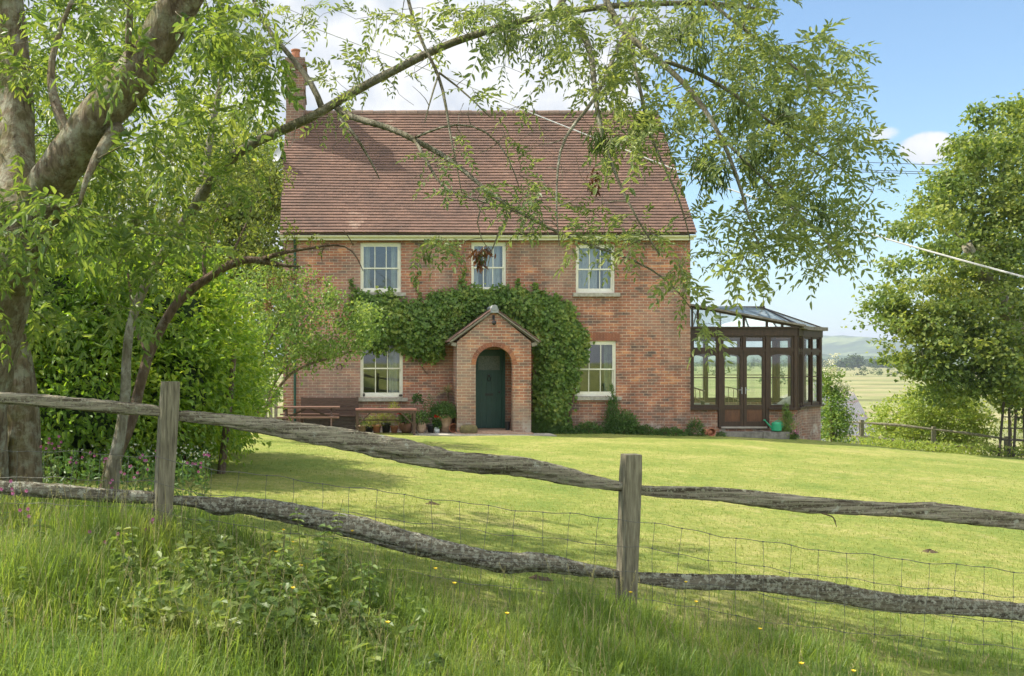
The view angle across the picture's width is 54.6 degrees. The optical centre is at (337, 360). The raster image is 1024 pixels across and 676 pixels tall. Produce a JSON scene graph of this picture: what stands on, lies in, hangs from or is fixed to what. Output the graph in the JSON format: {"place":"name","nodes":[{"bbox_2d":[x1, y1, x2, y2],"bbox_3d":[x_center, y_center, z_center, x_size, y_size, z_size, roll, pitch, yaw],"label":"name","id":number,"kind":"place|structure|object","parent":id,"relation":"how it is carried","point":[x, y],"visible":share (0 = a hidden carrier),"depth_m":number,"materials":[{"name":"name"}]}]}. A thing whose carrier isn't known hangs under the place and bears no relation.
{"place":"outdoors","nodes":[
{"label":"outdoors","id":0,"kind":"place"},
{"bbox_2d":[372,431,556,436],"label":"path","id":1,"kind":"structure","parent":0,"point":[425,433],"depth_m":24.56,"materials":[{"name":"stone"}]},
{"bbox_2d":[276,406,339,425],"bbox_3d":[-0.748,1.546,24.900,1.601,0.728,1.680,0,0,0],"label":"picnic table","id":2,"kind":"object","parent":1,"relation":"on","point":[303,408],"visible":0.88,"depth_m":24.56,"materials":[{"name":"brown wood"}]},
{"bbox_2d":[301,397,358,429],"bbox_3d":[-0.218,1.431,25.695,1.537,0.910,0.450,0,0,0],"label":"storage bench","id":3,"kind":"object","parent":1,"relation":"on","point":[347,404],"visible":0.5,"depth_m":25.86,"materials":[{"name":"brown wood"}]},
{"bbox_2d":[359,417,366,431],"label":"potted plant","id":4,"kind":"object","parent":1,"relation":"on","point":[362,428],"visible":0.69,"depth_m":25.06,"materials":[{"name":"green plant"}]},
{"bbox_2d":[362,417,377,432],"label":"potted plant","id":5,"kind":"object","parent":1,"relation":"on","point":[369,428],"visible":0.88,"depth_m":25.07,"materials":[{"name":"green plant"}]},
{"bbox_2d":[367,407,384,432],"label":"potted plant","id":6,"kind":"object","parent":1,"relation":"on","point":[376,428],"visible":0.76,"depth_m":25.07,"materials":[{"name":"green plant"}]},
{"bbox_2d":[375,413,394,432],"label":"potted plant","id":7,"kind":"object","parent":1,"relation":"on","point":[386,427],"visible":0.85,"depth_m":25.06,"materials":[{"name":"green plant"}]},
{"bbox_2d":[356,408,416,434],"bbox_3d":[1.231,1.588,24.742,1.552,0.716,0.555,0,0,0],"label":"garden table","id":8,"kind":"object","parent":1,"relation":"on","point":[388,410],"visible":0.88,"depth_m":24.49,"materials":[{"name":"red wood"}]},
{"bbox_2d":[387,401,400,432],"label":"potted plant","id":9,"kind":"object","parent":1,"relation":"on","point":[394,429],"visible":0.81,"depth_m":25.10,"materials":[{"name":"green plant"}]},
{"bbox_2d":[396,413,418,432],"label":"potted plant","id":10,"kind":"object","parent":1,"relation":"on","point":[405,427],"visible":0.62,"depth_m":25.01,"materials":[{"name":"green plant"}]},
{"bbox_2d":[416,410,429,432],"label":"potted plant","id":11,"kind":"object","parent":1,"relation":"on","point":[420,426],"visible":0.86,"depth_m":25.06,"materials":[{"name":"green plant"}]},
{"bbox_2d":[411,392,436,432],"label":"potted plant","id":12,"kind":"object","parent":1,"relation":"on","point":[430,427],"visible":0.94,"depth_m":25.26,"materials":[{"name":"green plant"}]},
{"bbox_2d":[432,415,442,432],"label":"potted plant","id":13,"kind":"object","parent":1,"relation":"on","point":[437,424],"visible":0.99,"depth_m":25.08,"materials":[{"name":"green plant"}]},
{"bbox_2d":[427,401,456,432],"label":"potted plant","id":14,"kind":"object","parent":1,"relation":"on","point":[447,417],"visible":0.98,"depth_m":25.14,"materials":[{"name":"green plant"}]},
{"bbox_2d":[460,424,477,432],"bbox_3d":[3.355,1.768,24.820,0.455,0.263,0.286,0,0,0],"label":"mossy stone","id":15,"kind":"object","parent":1,"relation":"on","point":[468,428],"visible":0.98,"depth_m":24.70,"materials":[{"name":"stone"}]},
{"bbox_2d":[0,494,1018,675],"bbox_3d":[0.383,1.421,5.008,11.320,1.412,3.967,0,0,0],"label":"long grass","id":16,"kind":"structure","parent":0,"point":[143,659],"depth_m":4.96,"materials":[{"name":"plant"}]},
{"bbox_2d":[0,365,1023,675],"bbox_3d":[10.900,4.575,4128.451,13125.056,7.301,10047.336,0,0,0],"label":"ground","id":17,"kind":"structure","parent":0,"point":[872,387],"depth_m":11.50,"materials":[{"name":"plant"}]},
{"bbox_2d":[0,487,14,533],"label":"campion","id":18,"kind":"object","parent":17,"relation":"on","point":[12,494],"visible":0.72,"depth_m":5.89,"materials":[{"name":"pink plant"}]},
{"bbox_2d":[9,479,28,540],"bbox_3d":[-1.978,0.972,5.995,0.131,0.470,0.087,0,0,0],"label":"campion","id":19,"kind":"object","parent":17,"relation":"on","point":[26,491],"visible":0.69,"depth_m":6.00,"materials":[{"name":"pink plant"}]},
{"bbox_2d":[18,507,32,538],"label":"campion","id":20,"kind":"object","parent":17,"relation":"on","point":[20,510],"visible":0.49,"depth_m":5.78,"materials":[{"name":"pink plant"}]},
{"bbox_2d":[27,513,51,554],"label":"nettle","id":21,"kind":"object","parent":17,"relation":"on","point":[39,525],"visible":0.27,"depth_m":5.64,"materials":[{"name":"green plant"}]},
{"bbox_2d":[1,557,83,602],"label":"nettle","id":22,"kind":"object","parent":17,"relation":"on","point":[67,576],"visible":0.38,"depth_m":4.92,"materials":[{"name":"green plant"}]},
{"bbox_2d":[40,442,51,498],"bbox_3d":[-2.293,0.946,7.600,0.104,0.618,0.082,0,0,0],"label":"campion","id":23,"kind":"object","parent":17,"relation":"on","point":[41,446],"visible":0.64,"depth_m":7.61,"materials":[{"name":"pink plant"}]},
{"bbox_2d":[45,435,59,483],"bbox_3d":[-2.272,0.926,7.691,0.108,0.671,0.077,0,0,32],"label":"campion","id":24,"kind":"object","parent":17,"relation":"on","point":[51,473],"visible":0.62,"depth_m":7.71,"materials":[{"name":"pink plant"}]},
{"bbox_2d":[52,440,61,483],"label":"campion","id":25,"kind":"object","parent":17,"relation":"on","point":[54,448],"visible":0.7,"depth_m":7.81,"materials":[{"name":"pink plant"}]},
{"bbox_2d":[69,456,80,506],"bbox_3d":[-2.029,1.002,7.497,0.106,0.522,0.092,0,0,0],"label":"campion","id":26,"kind":"object","parent":17,"relation":"on","point":[73,477],"visible":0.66,"depth_m":7.50,"materials":[{"name":"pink plant"}]},
{"bbox_2d":[34,81,129,270],"bbox_3d":[-11.286,-4.013,32.995,12.039,12.493,12.177,0,0,0],"label":"ash tree","id":27,"kind":"object","parent":17,"relation":"on","point":[46,144],"visible":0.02,"depth_m":34.32,"materials":[{"name":"green plant"}]},
{"bbox_2d":[81,451,95,502],"bbox_3d":[-2.028,1.011,7.889,0.112,0.543,0.085,0,0,0],"label":"campion","id":28,"kind":"object","parent":17,"relation":"on","point":[94,456],"visible":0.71,"depth_m":7.90,"materials":[{"name":"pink plant"}]},
{"bbox_2d":[52,565,172,626],"bbox_3d":[-1.092,1.198,4.802,0.632,0.319,0.358,0,0,-17],"label":"nettle","id":29,"kind":"object","parent":17,"relation":"on","point":[73,603],"visible":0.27,"depth_m":4.75,"materials":[{"name":"green plant"}]},
{"bbox_2d":[42,442,214,495],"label":"undergrowth","id":30,"kind":"object","parent":17,"relation":"on","point":[179,472],"visible":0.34,"depth_m":10.74,"materials":[{"name":"green plant"}]},
{"bbox_2d":[117,516,145,581],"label":"nettle","id":31,"kind":"object","parent":17,"relation":"on","point":[134,548],"visible":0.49,"depth_m":5.38,"materials":[{"name":"green plant"}]},
{"bbox_2d":[0,483,274,554],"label":"bank grass","id":32,"kind":"structure","parent":17,"relation":"on","point":[204,513],"depth_m":6.98,"materials":[{"name":"plant"}]},
{"bbox_2d":[59,441,217,467],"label":"white flowers","id":33,"kind":"object","parent":17,"relation":"on","point":[153,453],"visible":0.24,"depth_m":11.89,"materials":[{"name":"plant"}]},
{"bbox_2d":[0,0,305,501],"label":"ash tree","id":34,"kind":"object","parent":17,"relation":"on","point":[35,197],"depth_m":6.79,"materials":[{"name":"plant"}]},
{"bbox_2d":[24,203,290,479],"bbox_3d":[-2.949,-0.190,13.947,5.088,3.807,8.459,0,0,38],"label":"laurel hedge","id":35,"kind":"object","parent":17,"relation":"on","point":[214,372],"visible":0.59,"depth_m":12.43,"materials":[{"name":"green plant"}]},
{"bbox_2d":[35,74,281,302],"bbox_3d":[-7.769,-4.405,36.335,12.363,13.290,9.825,0,0,0],"label":"ash tree","id":36,"kind":"object","parent":17,"relation":"on","point":[123,201],"visible":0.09,"depth_m":35.45,"materials":[{"name":"green plant"}]},
{"bbox_2d":[175,501,201,556],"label":"nettle","id":37,"kind":"object","parent":17,"relation":"on","point":[192,531],"visible":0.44,"depth_m":5.88,"materials":[{"name":"green plant"}]},
{"bbox_2d":[185,461,196,510],"bbox_3d":[-1.085,1.027,7.199,0.111,0.564,0.081,0,0,14],"label":"campion","id":38,"kind":"object","parent":17,"relation":"on","point":[187,462],"visible":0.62,"depth_m":7.19,"materials":[{"name":"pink plant"}]},
{"bbox_2d":[197,453,208,515],"bbox_3d":[-1.067,1.029,7.608,0.101,0.603,0.071,0,0,-39],"label":"campion","id":39,"kind":"object","parent":17,"relation":"on","point":[198,471],"visible":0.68,"depth_m":7.60,"materials":[{"name":"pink plant"}]},
{"bbox_2d":[200,453,211,516],"bbox_3d":[-1.064,1.040,7.792,0.094,0.597,0.100,0,0,0],"label":"campion","id":40,"kind":"object","parent":17,"relation":"on","point":[209,455],"visible":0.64,"depth_m":7.78,"materials":[{"name":"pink plant"}]},
{"bbox_2d":[182,575,245,618],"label":"nettle","id":41,"kind":"object","parent":17,"relation":"on","point":[217,586],"visible":0.36,"depth_m":4.75,"materials":[{"name":"green plant"}]},
{"bbox_2d":[156,84,285,378],"bbox_3d":[-3.160,-3.635,33.675,7.612,11.749,7.226,0,0,42],"label":"ash tree","id":42,"kind":"object","parent":17,"relation":"on","point":[227,220],"visible":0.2,"depth_m":32.77,"materials":[{"name":"green plant"}]},
{"bbox_2d":[176,535,267,594],"bbox_3d":[-0.620,1.147,5.231,0.518,0.448,0.205,0,0,-26],"label":"nettle","id":43,"kind":"object","parent":17,"relation":"on","point":[235,557],"visible":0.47,"depth_m":5.28,"materials":[{"name":"green plant"}]},
{"bbox_2d":[99,134,362,487],"bbox_3d":[-1.016,-0.438,9.391,2.475,3.840,2.053,0,0,0],"label":"hawthorn tree","id":44,"kind":"object","parent":17,"relation":"on","point":[162,326],"visible":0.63,"depth_m":8.87,"materials":[{"name":"green plant"}]},
{"bbox_2d":[212,536,257,580],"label":"nettle","id":45,"kind":"object","parent":17,"relation":"on","point":[227,562],"visible":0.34,"depth_m":5.46,"materials":[{"name":"green plant"}]},
{"bbox_2d":[196,526,288,566],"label":"nettle","id":46,"kind":"object","parent":17,"relation":"on","point":[278,547],"visible":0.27,"depth_m":5.85,"materials":[{"name":"green plant"}]},
{"bbox_2d":[236,547,286,610],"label":"nettle","id":47,"kind":"object","parent":17,"relation":"on","point":[272,568],"visible":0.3,"depth_m":5.10,"materials":[{"name":"green plant"}]},
{"bbox_2d":[251,388,278,419],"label":"picket gate","id":48,"kind":"structure","parent":17,"relation":"on","point":[275,412],"depth_m":26.30,"materials":[{"name":"grey wood"}]},
{"bbox_2d":[245,523,293,593],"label":"nettle","id":49,"kind":"object","parent":17,"relation":"on","point":[282,555],"visible":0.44,"depth_m":5.39,"materials":[{"name":"green plant"}]},
{"bbox_2d":[276,581,329,638],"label":"nettle","id":50,"kind":"object","parent":17,"relation":"on","point":[323,608],"visible":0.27,"depth_m":4.67,"materials":[{"name":"green plant"}]},
{"bbox_2d":[284,518,337,598],"bbox_3d":[-0.160,1.154,5.462,0.358,0.553,0.201,0,0,19],"label":"nettle","id":51,"kind":"object","parent":17,"relation":"on","point":[324,563],"visible":0.44,"depth_m":5.41,"materials":[{"name":"green plant"}]},
{"bbox_2d":[232,249,390,433],"bbox_3d":[-0.687,-0.478,21.623,3.678,4.244,2.556,0,0,0],"label":"lilac bush","id":52,"kind":"object","parent":17,"relation":"on","point":[363,314],"visible":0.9,"depth_m":21.22,"materials":[{"name":"green plant"}]},
{"bbox_2d":[0,517,624,675],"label":"brambles","id":53,"kind":"object","parent":17,"relation":"on","point":[213,565],"visible":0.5,"depth_m":4.74,"materials":[{"name":"green plant"}]},
{"bbox_2d":[293,551,341,627],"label":"nettle","id":54,"kind":"object","parent":17,"relation":"on","point":[321,567],"visible":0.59,"depth_m":5.17,"materials":[{"name":"green plant"}]},
{"bbox_2d":[289,500,346,572],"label":"nettle","id":55,"kind":"object","parent":17,"relation":"on","point":[302,533],"visible":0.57,"depth_m":5.90,"materials":[{"name":"green plant"}]},
{"bbox_2d":[309,526,342,597],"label":"nettle","id":56,"kind":"object","parent":17,"relation":"on","point":[317,534],"visible":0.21,"depth_m":5.78,"materials":[{"name":"green plant"}]},
{"bbox_2d":[338,544,382,584],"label":"nettle","id":57,"kind":"object","parent":17,"relation":"on","point":[348,554],"visible":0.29,"depth_m":5.88,"materials":[{"name":"green plant"}]},
{"bbox_2d":[349,553,384,619],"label":"nettle","id":58,"kind":"object","parent":17,"relation":"on","point":[365,586],"visible":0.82,"depth_m":5.26,"materials":[{"name":"green plant"}]},
{"bbox_2d":[344,599,395,644],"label":"nettle","id":59,"kind":"object","parent":17,"relation":"on","point":[363,625],"visible":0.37,"depth_m":4.86,"materials":[{"name":"green plant"}]},
{"bbox_2d":[388,567,410,612],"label":"nettle","id":60,"kind":"object","parent":17,"relation":"on","point":[395,589],"visible":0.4,"depth_m":5.56,"materials":[{"name":"green plant"}]},
{"bbox_2d":[436,384,454,423],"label":"spiky plant","id":61,"kind":"object","parent":17,"relation":"on","point":[447,390],"visible":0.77,"depth_m":25.57,"materials":[{"name":"green plant"}]},
{"bbox_2d":[279,48,696,434],"bbox_3d":[3.978,-3.294,28.300,11.105,11.640,7.200,0,0,0],"label":"farmhouse","id":62,"kind":"object","parent":17,"relation":"on","point":[639,349],"visible":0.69,"depth_m":26.00,"materials":[{"name":"brick"}]},
{"bbox_2d":[273,147,283,161],"bbox_3d":[-1.702,-5.790,27.258,0.452,0.439,0.337,0,0,0],"label":"satellite dish","id":63,"kind":"object","parent":62,"relation":"attached to","point":[277,152],"visible":0.59,"depth_m":27.33,"materials":[{"name":"white metal"}]},
{"bbox_2d":[357,241,405,295],"bbox_3d":[1.161,-2.557,26.117,1.303,1.654,0.415,0,0,0],"label":"window","id":64,"kind":"structure","parent":62,"relation":"in","point":[395,268],"depth_m":26.10,"materials":[{"name":"beige paint"}]},
{"bbox_2d":[359,345,407,400],"bbox_3d":[1.186,0.138,26.117,1.362,1.905,0.415,0,0,0],"label":"window","id":65,"kind":"structure","parent":62,"relation":"in","point":[395,368],"depth_m":26.10,"materials":[{"name":"beige paint"}]},
{"bbox_2d":[343,265,594,432],"bbox_3d":[3.506,-0.240,25.739,6.782,4.682,0.665,0,0,0],"label":"climbing creeper","id":66,"kind":"object","parent":62,"relation":"attached to","point":[565,334],"visible":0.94,"depth_m":25.68,"materials":[{"name":"green plant"}]},
{"bbox_2d":[468,234,508,288],"bbox_3d":[4.051,-2.629,26.159,1.127,1.544,0.331,0,0,0],"label":"window","id":67,"kind":"structure","parent":62,"relation":"in","point":[493,275],"depth_m":26.27,"materials":[{"name":"beige paint"}]},
{"bbox_2d":[476,350,504,427],"bbox_3d":[4.080,0.766,26.060,0.840,2.120,0.120,0,0,0],"label":"door","id":68,"kind":"structure","parent":62,"relation":"in","point":[490,364],"depth_m":26.06,"materials":[{"name":"green paint"}]},
{"bbox_2d":[572,241,619,296],"bbox_3d":[6.932,-2.530,26.117,1.261,1.628,0.415,0,0,0],"label":"window","id":69,"kind":"structure","parent":62,"relation":"in","point":[590,289],"depth_m":26.28,"materials":[{"name":"beige paint"}]},
{"bbox_2d":[574,333,621,399],"bbox_3d":[6.936,0.159,26.117,1.325,1.808,0.415,0,0,0],"label":"window","id":70,"kind":"structure","parent":62,"relation":"in","point":[614,337],"depth_m":26.06,"materials":[{"name":"beige paint"}]},
{"bbox_2d":[102,0,917,488],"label":"ash tree","id":71,"kind":"object","parent":17,"relation":"on","point":[778,118],"visible":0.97,"depth_m":6.34,"materials":[{"name":"green plant"}]},
{"bbox_2d":[0,381,1023,621],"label":"rail fence","id":72,"kind":"object","parent":17,"relation":"on","point":[630,487],"visible":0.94,"depth_m":6.27,"materials":[{"name":"grey wood"}]},
{"bbox_2d":[0,449,1023,668],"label":"wire netting","id":73,"kind":"object","parent":72,"relation":"attached to","point":[844,605],"visible":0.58,"depth_m":6.20,"materials":[{"name":"metal"}]},
{"bbox_2d":[528,574,553,580],"bbox_3d":[1.508,1.637,7.295,0.251,0.044,0.150,0,0,0],"label":"molehill","id":74,"kind":"object","parent":17,"relation":"on","point":[535,576],"visible":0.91,"depth_m":7.28,"materials":[{"name":"soil"}]},
{"bbox_2d":[531,419,560,433],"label":"wall plant","id":75,"kind":"object","parent":17,"relation":"on","point":[536,428],"depth_m":25.54,"materials":[{"name":"green plant"}]},
{"bbox_2d":[550,420,577,433],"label":"wall plant","id":76,"kind":"object","parent":17,"relation":"on","point":[571,429],"depth_m":25.56,"materials":[{"name":"green plant"}]},
{"bbox_2d":[571,420,606,433],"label":"wall plant","id":77,"kind":"object","parent":17,"relation":"on","point":[593,427],"depth_m":25.54,"materials":[{"name":"green plant"}]},
{"bbox_2d":[595,382,622,433],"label":"wall plant","id":78,"kind":"object","parent":17,"relation":"on","point":[612,409],"depth_m":25.66,"materials":[{"name":"green plant"}]},
{"bbox_2d":[266,356,963,383],"bbox_3d":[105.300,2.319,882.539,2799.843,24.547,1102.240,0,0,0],"label":"distant trees","id":79,"kind":"object","parent":17,"relation":"on","point":[754,363],"visible":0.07,"depth_m":1280.01,"materials":[{"name":"plant"}]},
{"bbox_2d":[602,409,642,434],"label":"wall plant","id":80,"kind":"object","parent":17,"relation":"on","point":[631,424],"depth_m":25.48,"materials":[{"name":"green plant"}]},
{"bbox_2d":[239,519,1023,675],"bbox_3d":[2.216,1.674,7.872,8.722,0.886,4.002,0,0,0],"label":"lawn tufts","id":81,"kind":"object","parent":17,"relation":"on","point":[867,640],"visible":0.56,"depth_m":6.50,"materials":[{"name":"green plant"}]},
{"bbox_2d":[634,424,660,435],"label":"wall plant","id":82,"kind":"object","parent":17,"relation":"on","point":[650,428],"depth_m":25.54,"materials":[{"name":"green plant"}]},
{"bbox_2d":[656,426,687,436],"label":"wall plant","id":83,"kind":"object","parent":17,"relation":"on","point":[673,431],"depth_m":25.57,"materials":[{"name":"green plant"}]},
{"bbox_2d":[685,416,705,435],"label":"wall plant","id":84,"kind":"object","parent":17,"relation":"on","point":[698,428],"depth_m":25.63,"materials":[{"name":"green plant"}]},
{"bbox_2d":[719,431,789,438],"bbox_3d":[11.175,2.016,25.995,1.750,0.220,0.350,0,0,0],"label":"doorstep","id":85,"kind":"object","parent":17,"relation":"on","point":[768,434],"visible":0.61,"depth_m":25.85,"materials":[{"name":"stone"}]},
{"bbox_2d":[763,419,782,430],"bbox_3d":[11.666,1.734,25.930,0.539,0.305,0.260,0,0,0],"label":"watering can","id":86,"kind":"object","parent":85,"relation":"on","point":[775,426],"visible":1,"depth_m":25.85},
{"bbox_2d":[690,297,827,440],"bbox_3d":[11.918,0.456,28.705,4.884,4.740,5.290,0,0,0],"label":"conservatory","id":87,"kind":"object","parent":17,"relation":"on","point":[766,327],"visible":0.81,"depth_m":26.28,"materials":[{"name":"wood"}]},
{"bbox_2d":[694,387,704,402],"bbox_3d":[10.714,1.294,28.600,0.573,1.067,0.648,0,0,0],"label":"cane chair","id":88,"kind":"object","parent":87,"relation":"on","point":[695,397],"visible":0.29,"depth_m":28.39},
{"bbox_2d":[725,386,738,404],"bbox_3d":[11.451,1.294,28.237,0.648,1.067,0.573,0,0,0],"label":"cane chair","id":89,"kind":"object","parent":87,"relation":"on","point":[737,399],"visible":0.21,"depth_m":28.44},
{"bbox_2d":[722,352,742,425],"bbox_3d":[10.710,0.771,26.271,0.590,2.030,0.107,0,0,0],"label":"door","id":90,"kind":"structure","parent":87,"relation":"in","point":[732,415],"depth_m":26.26,"materials":[{"name":"brown wood"}]},
{"bbox_2d":[743,352,765,425],"bbox_3d":[11.310,0.771,26.271,0.590,2.030,0.107,0,0,0],"label":"door","id":91,"kind":"structure","parent":87,"relation":"in","point":[753,415],"depth_m":26.26,"materials":[{"name":"brown wood"}]},
{"bbox_2d":[778,402,798,439],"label":"wall plant","id":92,"kind":"object","parent":17,"relation":"on","point":[786,416],"depth_m":25.94,"materials":[{"name":"green plant"}]},
{"bbox_2d":[780,381,881,443],"bbox_3d":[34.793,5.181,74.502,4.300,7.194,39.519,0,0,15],"label":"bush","id":93,"kind":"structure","parent":17,"relation":"on","point":[856,405],"depth_m":62.06,"materials":[{"name":"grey plant"}]},
{"bbox_2d":[813,353,864,443],"bbox_3d":[16.927,1.521,33.034,1.917,3.583,2.271,0,0,0],"label":"elder bush","id":94,"kind":"object","parent":17,"relation":"on","point":[838,418],"visible":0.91,"depth_m":32.72,"materials":[{"name":"green plant"}]},
{"bbox_2d":[834,357,848,366],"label":"marsh tree","id":95,"kind":"object","parent":17,"relation":"on","point":[840,363],"visible":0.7,"depth_m":1148.28,"materials":[{"name":"plant"}]},
{"bbox_2d":[841,353,868,367],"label":"marsh tree","id":96,"kind":"object","parent":17,"relation":"on","point":[857,361],"visible":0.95,"depth_m":1046.76,"materials":[{"name":"plant"}]},
{"bbox_2d":[867,358,894,367],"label":"marsh tree","id":97,"kind":"object","parent":17,"relation":"on","point":[870,364],"visible":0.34,"depth_m":1118.33,"materials":[{"name":"plant"}]},
{"bbox_2d":[821,435,1023,457],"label":"weeds","id":98,"kind":"object","parent":17,"relation":"on","point":[931,446],"visible":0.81,"depth_m":35.18,"materials":[{"name":"green plant"}]},
{"bbox_2d":[822,420,1023,456],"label":"field fence","id":99,"kind":"object","parent":17,"relation":"on","point":[933,429],"visible":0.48,"depth_m":36.02,"materials":[{"name":"brown wood"}]},
{"bbox_2d":[852,381,1007,454],"bbox_3d":[23.669,2.600,38.939,6.055,3.635,3.987,0,0,0],"label":"field bush","id":100,"kind":"object","parent":17,"relation":"on","point":[971,420],"visible":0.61,"depth_m":38.33,"materials":[{"name":"green plant"}]},
{"bbox_2d":[841,89,1023,420],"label":"maple tree","id":101,"kind":"object","parent":17,"relation":"on","point":[966,331],"visible":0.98,"depth_m":34.13,"materials":[{"name":"green plant"}]},
{"bbox_2d":[971,408,1023,456],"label":"rose bush","id":102,"kind":"object","parent":17,"relation":"on","point":[1012,425],"visible":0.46,"depth_m":37.02,"materials":[{"name":"green plant"}]},
{"bbox_2d":[998,398,1023,456],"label":"trellis","id":103,"kind":"object","parent":17,"relation":"on","point":[1009,428],"visible":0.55,"depth_m":34.87,"materials":[{"name":"wood"}]},
{"bbox_2d":[0,457,1023,675],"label":"seed grass","id":104,"kind":"structure","parent":0,"point":[529,650],"depth_m":4.95,"materials":[{"name":"plant"}]},
{"bbox_2d":[24,0,1023,353],"label":"sky","id":105,"kind":"structure","parent":0,"point":[938,58],"materials":[{"name":"blue"}]},
{"bbox_2d":[274,335,944,359],"bbox_3d":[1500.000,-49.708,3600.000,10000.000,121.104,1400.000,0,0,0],"label":"hills","id":106,"kind":"structure","parent":0,"point":[844,345],"depth_m":3642.35,"materials":[{"name":"plant"}]},
{"bbox_2d":[279,354,973,364],"bbox_3d":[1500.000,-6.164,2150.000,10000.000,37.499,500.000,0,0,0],"label":"hills","id":107,"kind":"structure","parent":0,"point":[784,357],"depth_m":2244.48,"materials":[{"name":"plant"}]},
{"bbox_2d":[241,0,1023,277],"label":"overhead cable","id":108,"kind":"object","parent":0,"point":[1014,274],"visible":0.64,"depth_m":10.23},
{"bbox_2d":[676,157,947,165],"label":"power line","id":109,"kind":"object","parent":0,"point":[837,161],"visible":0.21,"depth_m":59.99,"materials":[{"name":"black metal"}]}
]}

